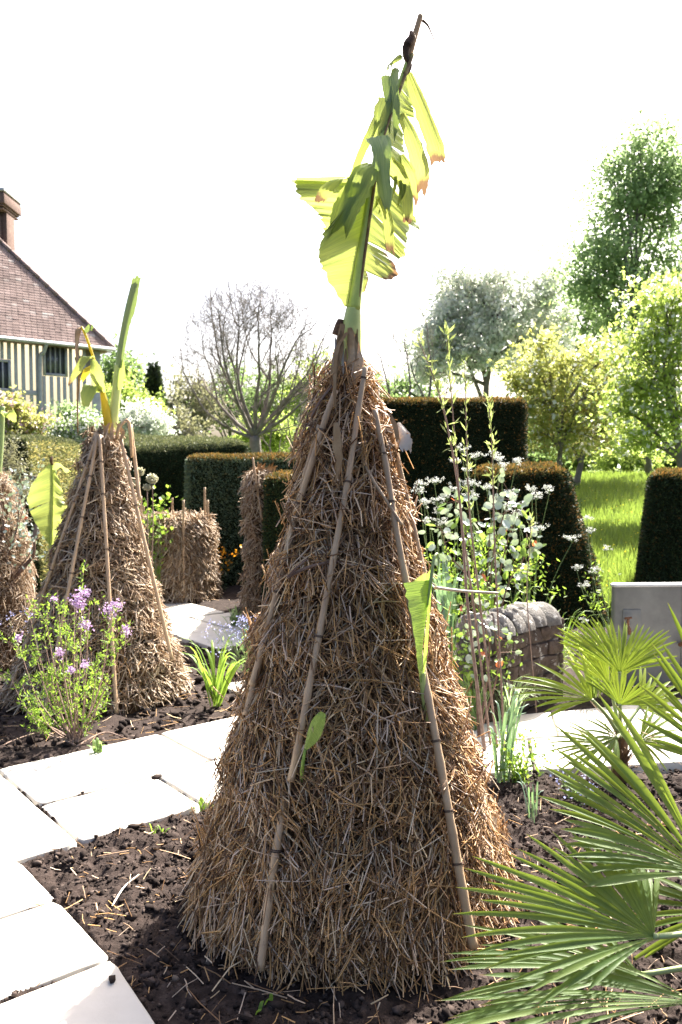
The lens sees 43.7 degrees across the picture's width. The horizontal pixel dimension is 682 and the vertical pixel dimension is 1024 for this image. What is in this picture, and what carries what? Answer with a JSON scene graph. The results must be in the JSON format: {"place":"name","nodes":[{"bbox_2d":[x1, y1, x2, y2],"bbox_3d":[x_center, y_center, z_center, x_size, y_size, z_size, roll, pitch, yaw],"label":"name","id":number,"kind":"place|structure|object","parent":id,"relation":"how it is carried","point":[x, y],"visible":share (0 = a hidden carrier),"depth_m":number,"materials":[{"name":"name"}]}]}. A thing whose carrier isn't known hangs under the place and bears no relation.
{"place":"outdoors","nodes":[
{"label":"outdoors","id":0,"kind":"place"},
{"bbox_2d":[223,606,243,625],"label":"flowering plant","id":1,"kind":"object","parent":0,"point":[233,617],"visible":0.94,"depth_m":8.36,"materials":[{"name":"green plant"}]},
{"bbox_2d":[0,602,681,1023],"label":"path","id":2,"kind":"structure","parent":0,"point":[50,940],"depth_m":3.96,"materials":[{"name":"stone"}]},
{"bbox_2d":[87,737,104,752],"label":"seedling","id":3,"kind":"object","parent":2,"relation":"on","point":[96,747],"visible":1,"depth_m":4.69,"materials":[{"name":"green plant"}]},
{"bbox_2d":[76,732,129,746],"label":"fallen twig","id":4,"kind":"object","parent":2,"relation":"on","point":[81,743],"visible":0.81,"depth_m":4.94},
{"bbox_2d":[109,975,115,983],"bbox_3d":[-0.705,1.441,2.613,0.022,0.028,0.034,0,3,0],"label":"soil lump","id":5,"kind":"object","parent":2,"relation":"on","point":[112,978],"visible":1,"depth_m":2.61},
{"bbox_2d":[132,467,157,562],"bbox_3d":[-1.985,0.321,8.627,0.332,1.559,0.159,3,4,39],"label":"allium","id":6,"kind":"object","parent":2,"relation":"on","point":[151,479],"visible":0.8,"depth_m":8.53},
{"bbox_2d":[133,484,182,589],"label":"green sprig","id":7,"kind":"object","parent":2,"relation":"on","point":[160,509],"visible":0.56,"depth_m":9.53,"materials":[{"name":"green plant"}]},
{"bbox_2d":[408,328,485,750],"bbox_3d":[0.583,0.174,4.622,0.458,2.318,0.105,0,3,-3],"label":"willow sapling","id":8,"kind":"object","parent":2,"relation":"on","point":[437,384],"visible":0.98,"depth_m":4.66,"materials":[{"name":"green plant"}]},
{"bbox_2d":[431,561,474,663],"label":"iris clump","id":9,"kind":"object","parent":2,"relation":"on","point":[442,597],"visible":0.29,"depth_m":5.87,"materials":[{"name":"green plant"}]},
{"bbox_2d":[439,321,491,744],"bbox_3d":[0.698,0.128,4.766,0.317,2.393,0.119,0,3,0],"label":"willow sapling","id":10,"kind":"object","parent":2,"relation":"on","point":[448,330],"visible":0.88,"depth_m":4.74,"materials":[{"name":"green plant"}]},
{"bbox_2d":[458,355,497,747],"bbox_3d":[0.758,0.228,4.707,0.239,2.200,0.128,1,3,17],"label":"willow sapling","id":11,"kind":"object","parent":2,"relation":"on","point":[480,607],"visible":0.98,"depth_m":4.71,"materials":[{"name":"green plant"}]},
{"bbox_2d":[458,670,498,730],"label":"grass tuft","id":12,"kind":"object","parent":2,"relation":"on","point":[473,714],"visible":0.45,"depth_m":5.06,"materials":[{"name":"green plant"}]},
{"bbox_2d":[442,589,521,735],"bbox_3d":[0.808,0.873,4.911,0.441,0.889,0.294,2,4,31],"label":"eucalyptus shrub","id":13,"kind":"object","parent":2,"relation":"on","point":[491,625],"visible":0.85,"depth_m":4.90,"materials":[{"name":"green plant"}]},
{"bbox_2d":[418,468,546,613],"bbox_3d":[0.939,0.486,5.721,0.819,1.568,0.502,0,3,0],"label":"eucalyptus shrub","id":14,"kind":"object","parent":2,"relation":"on","point":[507,520],"visible":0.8,"depth_m":5.69,"materials":[{"name":"white plant"}]},
{"bbox_2d":[479,391,504,745],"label":"willow sapling","id":15,"kind":"object","parent":2,"relation":"on","point":[489,408],"visible":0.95,"depth_m":4.80,"materials":[{"name":"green plant"}]},
{"bbox_2d":[490,676,543,724],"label":"grass tuft","id":16,"kind":"object","parent":2,"relation":"on","point":[508,701],"visible":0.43,"depth_m":5.16,"materials":[{"name":"green plant"}]},
{"bbox_2d":[0,774,681,1023],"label":"soil","id":17,"kind":"structure","parent":0,"point":[384,1008],"depth_m":2.90,"materials":[{"name":"soil"}]},
{"bbox_2d":[112,874,138,905],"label":"dry stem","id":18,"kind":"object","parent":17,"relation":"on","point":[121,890],"visible":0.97,"depth_m":3.15,"materials":[{"name":"beige plant"}]},
{"bbox_2d":[149,823,169,833],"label":"seedling","id":19,"kind":"object","parent":17,"relation":"on","point":[162,830],"visible":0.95,"depth_m":3.69,"materials":[{"name":"green plant"}]},
{"bbox_2d":[189,797,210,811],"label":"seedling","id":20,"kind":"object","parent":17,"relation":"on","point":[201,801],"visible":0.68,"depth_m":3.96,"materials":[{"name":"green plant"}]},
{"bbox_2d":[255,993,272,1014],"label":"seedling","id":21,"kind":"object","parent":17,"relation":"on","point":[261,1002],"visible":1,"depth_m":2.51,"materials":[{"name":"green plant"}]},
{"bbox_2d":[175,352,530,999],"bbox_3d":[0.031,0.447,3.134,1.298,2.064,1.295,0,3,0],"label":"straw wigwam","id":22,"kind":"object","parent":17,"relation":"on","point":[366,839],"visible":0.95,"depth_m":2.81,"materials":[{"name":"brown plant"}]},
{"bbox_2d":[300,712,325,781],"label":"banana shoot","id":23,"kind":"object","parent":22,"relation":"on","point":[317,723],"visible":0.96,"depth_m":2.69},
{"bbox_2d":[292,13,444,483],"bbox_3d":[0.125,-0.972,3.045,0.536,1.735,0.402,-2,4,-27],"label":"banana plant","id":24,"kind":"object","parent":22,"relation":"on","point":[345,208],"visible":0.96,"depth_m":3.02,"materials":[{"name":"green plant"}]},
{"bbox_2d":[403,553,438,723],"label":"banana shoot","id":25,"kind":"object","parent":22,"relation":"on","point":[418,593],"visible":0.98,"depth_m":2.78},
{"bbox_2d":[489,689,527,782],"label":"allium shoots","id":26,"kind":"object","parent":17,"relation":"on","point":[510,740],"visible":0.89,"depth_m":4.28,"materials":[{"name":"green plant"}]},
{"bbox_2d":[481,724,559,783],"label":"weed clump","id":27,"kind":"object","parent":17,"relation":"on","point":[523,771],"visible":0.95,"depth_m":4.25,"materials":[{"name":"green plant"}]},
{"bbox_2d":[515,771,543,822],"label":"bulb shoots","id":28,"kind":"object","parent":17,"relation":"on","point":[532,805],"visible":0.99,"depth_m":3.83,"materials":[{"name":"green plant"}]},
{"bbox_2d":[435,604,681,1023],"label":"fan palm","id":29,"kind":"object","parent":17,"relation":"on","point":[597,892],"visible":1,"depth_m":2.24,"materials":[{"name":"plant"}]},
{"bbox_2d":[509,617,681,782],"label":"fan palm","id":30,"kind":"object","parent":17,"relation":"on","point":[623,663],"visible":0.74,"depth_m":4.30,"materials":[{"name":"plant"}]},
{"bbox_2d":[0,585,681,778],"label":"soil","id":31,"kind":"structure","parent":0,"point":[228,600],"depth_m":5.46,"materials":[{"name":"soil"}]},
{"bbox_2d":[0,608,32,642],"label":"forget me nots","id":32,"kind":"object","parent":31,"relation":"on","point":[19,626],"visible":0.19,"depth_m":6.78,"materials":[{"name":"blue plant"}]},
{"bbox_2d":[0,520,35,592],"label":"gnarled trunk","id":33,"kind":"object","parent":31,"relation":"on","point":[20,570],"visible":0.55,"depth_m":6.72,"materials":[{"name":"brown plant"}]},
{"bbox_2d":[0,458,45,579],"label":"eucalyptus shrub","id":34,"kind":"object","parent":33,"relation":"on","point":[22,524],"visible":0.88,"depth_m":6.71,"materials":[{"name":"green plant"}]},
{"bbox_2d":[0,468,38,670],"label":"straw wigwam","id":35,"kind":"object","parent":31,"relation":"on","point":[17,599],"visible":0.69,"depth_m":6.77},
{"bbox_2d":[0,406,16,472],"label":"banana plant","id":36,"kind":"object","parent":35,"relation":"on","point":[11,415],"visible":1,"depth_m":6.85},
{"bbox_2d":[2,426,40,580],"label":"feathery bush","id":37,"kind":"object","parent":31,"relation":"on","point":[8,461],"visible":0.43,"depth_m":8.18,"materials":[{"name":"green plant"}]},
{"bbox_2d":[0,732,74,747],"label":"fallen twig","id":38,"kind":"object","parent":31,"relation":"on","point":[37,733],"visible":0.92,"depth_m":4.85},
{"bbox_2d":[3,433,81,608],"bbox_3d":[-4.108,0.114,9.997,2.210,2.084,2.784,0,3,0],"label":"yew hedge","id":39,"kind":"object","parent":31,"relation":"on","point":[64,451],"visible":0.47,"depth_m":9.40,"materials":[{"name":"plant"}]},
{"bbox_2d":[0,560,132,742],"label":"lilac shrub","id":40,"kind":"object","parent":31,"relation":"on","point":[75,734],"visible":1,"depth_m":4.85,"materials":[{"name":"green plant"}]},
{"bbox_2d":[0,423,196,718],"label":"straw wigwam","id":41,"kind":"object","parent":31,"relation":"on","point":[101,529],"visible":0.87,"depth_m":5.68,"materials":[{"name":"brown plant"}]},
{"bbox_2d":[27,456,70,557],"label":"banana shoot","id":42,"kind":"object","parent":41,"relation":"on","point":[45,487],"visible":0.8,"depth_m":5.98,"materials":[{"name":"green plant"}]},
{"bbox_2d":[68,275,140,457],"bbox_3d":[-1.603,-0.993,5.797,0.480,1.242,0.177,0,3,0],"label":"banana plant","id":43,"kind":"object","parent":41,"relation":"on","point":[110,414],"visible":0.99,"depth_m":5.80,"materials":[{"name":"green plant"}]},
{"bbox_2d":[140,487,223,603],"bbox_3d":[-1.992,0.390,10.135,1.182,1.362,1.173,0,3,0],"label":"straw drum","id":44,"kind":"object","parent":31,"relation":"on","point":[189,572],"visible":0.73,"depth_m":9.76,"materials":[{"name":"plant"}]},
{"bbox_2d":[118,433,251,512],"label":"yew hedge","id":45,"kind":"object","parent":31,"relation":"on","point":[164,457],"visible":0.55,"depth_m":13.21,"materials":[{"name":"plant"}]},
{"bbox_2d":[181,634,246,706],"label":"crocosmia clump","id":46,"kind":"object","parent":31,"relation":"on","point":[216,696],"visible":0.93,"depth_m":5.63,"materials":[{"name":"green plant"}]},
{"bbox_2d":[216,545,241,591],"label":"wallflower","id":47,"kind":"object","parent":31,"relation":"on","point":[223,568],"visible":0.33,"depth_m":10.46,"materials":[{"name":"green plant"}]},
{"bbox_2d":[204,615,255,673],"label":"forget me nots","id":48,"kind":"object","parent":31,"relation":"on","point":[242,648],"visible":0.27,"depth_m":6.44,"materials":[{"name":"blue plant"}]},
{"bbox_2d":[183,451,303,585],"bbox_3d":[-0.954,0.105,11.739,2.530,1.912,1.246,-1,3,-12],"label":"yew hedge","id":49,"kind":"object","parent":31,"relation":"on","point":[215,474],"visible":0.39,"depth_m":11.10,"materials":[{"name":"plant"}]},
{"bbox_2d":[236,457,277,627],"bbox_3d":[-0.812,0.322,8.329,0.439,1.710,0.439,0,3,0],"label":"straw post","id":50,"kind":"object","parent":31,"relation":"on","point":[252,506],"visible":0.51,"depth_m":8.22,"materials":[{"name":"plant"}]},
{"bbox_2d":[260,469,298,615],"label":"yew hedge","id":51,"kind":"object","parent":31,"relation":"on","point":[274,486],"visible":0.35,"depth_m":7.82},
{"bbox_2d":[0,640,681,1023],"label":"soil clods","id":52,"kind":"object","parent":31,"relation":"on","point":[400,1008],"visible":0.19,"depth_m":3.15,"materials":[{"name":"soil"}]},
{"bbox_2d":[1,599,681,1023],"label":"straw litter","id":53,"kind":"object","parent":31,"relation":"on","point":[269,965],"visible":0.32,"depth_m":2.71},
{"bbox_2d":[411,458,471,664],"bbox_3d":[0.795,0.408,6.420,0.558,1.642,0.366,-2,4,-35],"label":"cow parsley","id":54,"kind":"object","parent":31,"relation":"on","point":[435,519],"visible":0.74,"depth_m":6.39,"materials":[{"name":"green plant"}]},
{"bbox_2d":[376,395,528,588],"bbox_3d":[1.621,-0.265,11.890,2.404,2.636,2.241,0,3,0],"label":"yew hedge","id":55,"kind":"object","parent":31,"relation":"on","point":[429,458],"visible":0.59,"depth_m":10.94,"materials":[{"name":"plant"}]},
{"bbox_2d":[431,561,529,653],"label":"weed clump","id":56,"kind":"object","parent":31,"relation":"on","point":[482,596],"visible":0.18,"depth_m":5.69,"materials":[{"name":"green plant"}]},
{"bbox_2d":[445,626,523,716],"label":"weed clump","id":57,"kind":"object","parent":31,"relation":"on","point":[478,662],"visible":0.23,"depth_m":5.20,"materials":[{"name":"green plant"}]},
{"bbox_2d":[451,443,521,611],"bbox_3d":[1.136,0.341,6.558,0.551,1.758,0.388,0,3,0],"label":"cow parsley","id":58,"kind":"object","parent":31,"relation":"on","point":[496,458],"visible":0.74,"depth_m":6.53,"materials":[{"name":"green plant"}]},
{"bbox_2d":[455,602,563,723],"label":"stone wall","id":59,"kind":"structure","parent":31,"relation":"on","point":[546,621],"depth_m":5.45,"materials":[{"name":"stone"}]},
{"bbox_2d":[465,573,565,627],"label":"daylily clump","id":60,"kind":"object","parent":31,"relation":"on","point":[515,598],"visible":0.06,"depth_m":6.05,"materials":[{"name":"green plant"}]},
{"bbox_2d":[519,511,537,712],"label":"willow sapling","id":61,"kind":"object","parent":31,"relation":"on","point":[529,554],"visible":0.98,"depth_m":5.43,"materials":[{"name":"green plant"}]},
{"bbox_2d":[454,460,610,627],"bbox_3d":[2.152,0.317,9.253,2.156,1.775,1.909,0,3,0],"label":"yew hedge","id":62,"kind":"object","parent":31,"relation":"on","point":[563,515],"visible":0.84,"depth_m":8.61,"materials":[{"name":"plant"}]},
{"bbox_2d":[495,595,569,628],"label":"daylily clump","id":63,"kind":"object","parent":31,"relation":"on","point":[534,601],"visible":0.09,"depth_m":6.34,"materials":[{"name":"green plant"}]},
{"bbox_2d":[496,484,580,603],"bbox_3d":[1.501,0.503,6.518,0.767,1.439,0.320,-2,4,-29],"label":"cow parsley","id":64,"kind":"object","parent":31,"relation":"on","point":[539,530],"visible":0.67,"depth_m":6.47,"materials":[{"name":"green plant"}]},
{"bbox_2d":[561,610,596,668],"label":"grass tuft","id":65,"kind":"object","parent":31,"relation":"on","point":[565,649],"visible":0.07,"depth_m":6.41,"materials":[{"name":"green plant"}]},
{"bbox_2d":[560,632,630,698],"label":"grass tuft","id":66,"kind":"object","parent":31,"relation":"on","point":[594,692],"visible":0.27,"depth_m":5.80,"materials":[{"name":"green plant"}]},
{"bbox_2d":[572,515,621,637],"bbox_3d":[2.341,0.592,7.784,0.356,1.121,1.135,2,4,25],"label":"cow parsley","id":67,"kind":"object","parent":31,"relation":"on","point":[598,602],"visible":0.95,"depth_m":7.69,"materials":[{"name":"green plant"}]},
{"bbox_2d":[610,582,681,685],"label":"water tank","id":68,"kind":"object","parent":31,"relation":"on","point":[633,605],"visible":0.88,"depth_m":6.07,"materials":[{"name":"metal"}]},
{"bbox_2d":[0,0,681,781],"label":"sky","id":69,"kind":"structure","parent":0,"point":[164,143],"materials":[{"name":"white"}]},
{"bbox_2d":[550,769,597,809],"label":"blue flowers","id":70,"kind":"object","parent":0,"point":[569,789],"visible":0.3,"depth_m":4.06,"materials":[{"name":"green plant"}]},
{"bbox_2d":[570,464,653,627],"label":"meadow","id":71,"kind":"structure","parent":0,"point":[602,500],"depth_m":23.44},
{"bbox_2d":[0,385,63,435],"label":"magnolia bush","id":72,"kind":"object","parent":71,"relation":"on","point":[26,422],"visible":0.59,"depth_m":15.73,"materials":[{"name":"yellow plant"}]},
{"bbox_2d":[0,188,115,450],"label":"timber house","id":73,"kind":"structure","parent":71,"relation":"on","point":[42,320],"depth_m":23.51,"materials":[{"name":"paint"}]},
{"bbox_2d":[0,359,11,390],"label":"window","id":74,"kind":"structure","parent":73,"relation":"in","point":[5,365],"depth_m":22.52,"materials":[{"name":"black glass"}]},
{"bbox_2d":[42,344,67,376],"bbox_3d":[-7.890,-4.185,23.451,0.710,0.870,0.070,-3,5,-44],"label":"window","id":75,"kind":"structure","parent":73,"relation":"in","point":[55,360],"depth_m":23.45,"materials":[{"name":"black glass"}]},
{"bbox_2d":[32,399,102,425],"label":"background bush","id":76,"kind":"object","parent":71,"relation":"on","point":[64,409],"visible":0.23,"depth_m":20.74,"materials":[{"name":"green plant"}]},
{"bbox_2d":[32,403,120,449],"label":"flowering shrub","id":77,"kind":"object","parent":71,"relation":"on","point":[66,428],"visible":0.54,"depth_m":15.75,"materials":[{"name":"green plant"}]},
{"bbox_2d":[100,333,160,399],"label":"background tree","id":78,"kind":"object","parent":71,"relation":"on","point":[108,370],"visible":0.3,"depth_m":47.22,"materials":[{"name":"green plant"}]},
{"bbox_2d":[101,364,174,432],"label":"background tree","id":79,"kind":"object","parent":71,"relation":"on","point":[128,388],"visible":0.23,"depth_m":41.54,"materials":[{"name":"green plant"}]},
{"bbox_2d":[99,395,181,435],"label":"flowering shrub","id":80,"kind":"object","parent":71,"relation":"on","point":[150,421],"visible":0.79,"depth_m":16.76,"materials":[{"name":"white plant"}]},
{"bbox_2d":[141,361,169,415],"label":"conifer","id":81,"kind":"object","parent":71,"relation":"on","point":[153,382],"visible":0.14,"depth_m":43.43,"materials":[{"name":"green plant"}]},
{"bbox_2d":[159,404,207,436],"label":"bare shrub","id":82,"kind":"object","parent":71,"relation":"on","point":[189,428],"visible":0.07,"depth_m":23.72,"materials":[{"name":"brown plant"}]},
{"bbox_2d":[156,397,216,436],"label":"background tree","id":83,"kind":"object","parent":71,"relation":"on","point":[181,421],"visible":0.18,"depth_m":35.67,"materials":[{"name":"green plant"}]},
{"bbox_2d":[137,355,236,437],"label":"background tree","id":84,"kind":"object","parent":71,"relation":"on","point":[195,406],"visible":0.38,"depth_m":49.27,"materials":[{"name":"green plant"}]},
{"bbox_2d":[186,356,277,436],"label":"background tree","id":85,"kind":"object","parent":71,"relation":"on","point":[227,405],"visible":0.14,"depth_m":54.16,"materials":[{"name":"green plant"}]},
{"bbox_2d":[162,272,336,452],"bbox_3d":[-2.617,-4.133,26.718,6.033,6.716,5.305,0,3,0],"label":"bare tree","id":86,"kind":"object","parent":71,"relation":"on","point":[254,431],"visible":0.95,"depth_m":26.44,"materials":[{"name":"brown plant"}]},
{"bbox_2d":[220,409,299,452],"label":"background tree","id":87,"kind":"object","parent":71,"relation":"on","point":[276,437],"visible":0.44,"depth_m":35.51,"materials":[{"name":"green plant"}]},
{"bbox_2d":[226,357,303,451],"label":"background tree","id":88,"kind":"object","parent":71,"relation":"on","point":[262,384],"visible":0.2,"depth_m":51.26,"materials":[{"name":"green plant"}]},
{"bbox_2d":[226,376,308,451],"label":"bare tree","id":89,"kind":"object","parent":71,"relation":"on","point":[271,433],"visible":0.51,"depth_m":29.89,"materials":[{"name":"brown plant"}]},
{"bbox_2d":[275,339,332,429],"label":"background tree","id":90,"kind":"object","parent":71,"relation":"on","point":[286,384],"visible":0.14,"depth_m":49.21,"materials":[{"name":"green plant"}]},
{"bbox_2d":[364,365,407,401],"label":"background tree","id":91,"kind":"object","parent":71,"relation":"on","point":[385,386],"visible":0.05,"depth_m":47.50,"materials":[{"name":"green plant"}]},
{"bbox_2d":[380,364,445,397],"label":"background tree","id":92,"kind":"object","parent":71,"relation":"on","point":[401,388],"visible":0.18,"depth_m":54.14,"materials":[{"name":"green plant"}]},
{"bbox_2d":[362,283,483,397],"bbox_3d":[2.735,-4.588,29.936,4.468,6.878,4.037,-3,4,-42],"label":"bare tree","id":93,"kind":"object","parent":71,"relation":"on","point":[407,363],"visible":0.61,"depth_m":29.70,"materials":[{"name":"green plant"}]},
{"bbox_2d":[391,245,594,397],"bbox_3d":[6.058,-5.989,33.728,8.273,9.182,4.811,0,3,0],"label":"blossom tree","id":94,"kind":"object","parent":71,"relation":"on","point":[474,299],"visible":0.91,"depth_m":33.13,"materials":[{"name":"green plant"}]},
{"bbox_2d":[527,431,571,469],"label":"background tree","id":95,"kind":"object","parent":71,"relation":"on","point":[542,458],"visible":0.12,"depth_m":33.45,"materials":[{"name":"green plant"}]},
{"bbox_2d":[528,353,592,469],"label":"background tree","id":96,"kind":"object","parent":71,"relation":"on","point":[563,384],"visible":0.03,"depth_m":47.02,"materials":[{"name":"green plant"}]},
{"bbox_2d":[486,301,646,467],"bbox_3d":[5.897,-2.785,21.986,4.555,5.108,2.899,0,3,0],"label":"orchard tree","id":97,"kind":"object","parent":71,"relation":"on","point":[559,422],"visible":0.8,"depth_m":21.66,"materials":[{"name":"green plant"}]},
{"bbox_2d":[531,321,620,396],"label":"background tree","id":98,"kind":"object","parent":71,"relation":"on","point":[572,364],"visible":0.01,"depth_m":47.23,"materials":[{"name":"green plant"}]},
{"bbox_2d":[545,277,616,439],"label":"background tree","id":99,"kind":"object","parent":71,"relation":"on","point":[588,318],"visible":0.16,"depth_m":45.24,"materials":[{"name":"green plant"}]},
{"bbox_2d":[554,441,614,471],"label":"background tree","id":100,"kind":"object","parent":71,"relation":"on","point":[586,467],"visible":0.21,"depth_m":39.44,"materials":[{"name":"green plant"}]},
{"bbox_2d":[514,367,658,484],"bbox_3d":[7.356,-2.520,25.985,4.534,3.732,3.012,0,3,0],"label":"orchard tree","id":101,"kind":"object","parent":71,"relation":"on","point":[578,474],"visible":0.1,"depth_m":25.87,"materials":[{"name":"green plant"}]},
{"bbox_2d":[527,93,681,475],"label":"tall tree","id":102,"kind":"object","parent":71,"relation":"on","point":[604,254],"visible":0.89,"depth_m":30.05,"materials":[{"name":"green plant"}]},
{"bbox_2d":[577,486,640,585],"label":"buttercups","id":103,"kind":"object","parent":71,"relation":"on","point":[612,522],"visible":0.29,"depth_m":15.12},
{"bbox_2d":[572,303,667,470],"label":"background tree","id":104,"kind":"object","parent":71,"relation":"on","point":[611,367],"visible":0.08,"depth_m":41.35,"materials":[{"name":"green plant"}]},
{"bbox_2d":[571,262,681,467],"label":"leafy tree","id":105,"kind":"object","parent":71,"relation":"on","point":[647,387],"visible":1,"depth_m":16.68,"materials":[{"name":"green plant"}]},
{"bbox_2d":[584,434,676,473],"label":"background tree","id":106,"kind":"object","parent":71,"relation":"on","point":[607,465],"visible":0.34,"depth_m":35.67,"materials":[{"name":"green plant"}]},
{"bbox_2d":[635,434,676,470],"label":"background tree","id":107,"kind":"object","parent":71,"relation":"on","point":[673,463],"visible":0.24,"depth_m":37.35,"materials":[{"name":"green plant"}]},
{"bbox_2d":[633,466,681,582],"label":"yew hedge","id":108,"kind":"object","parent":71,"relation":"on","point":[659,555],"visible":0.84,"depth_m":9.10,"materials":[{"name":"plant"}]}
]}

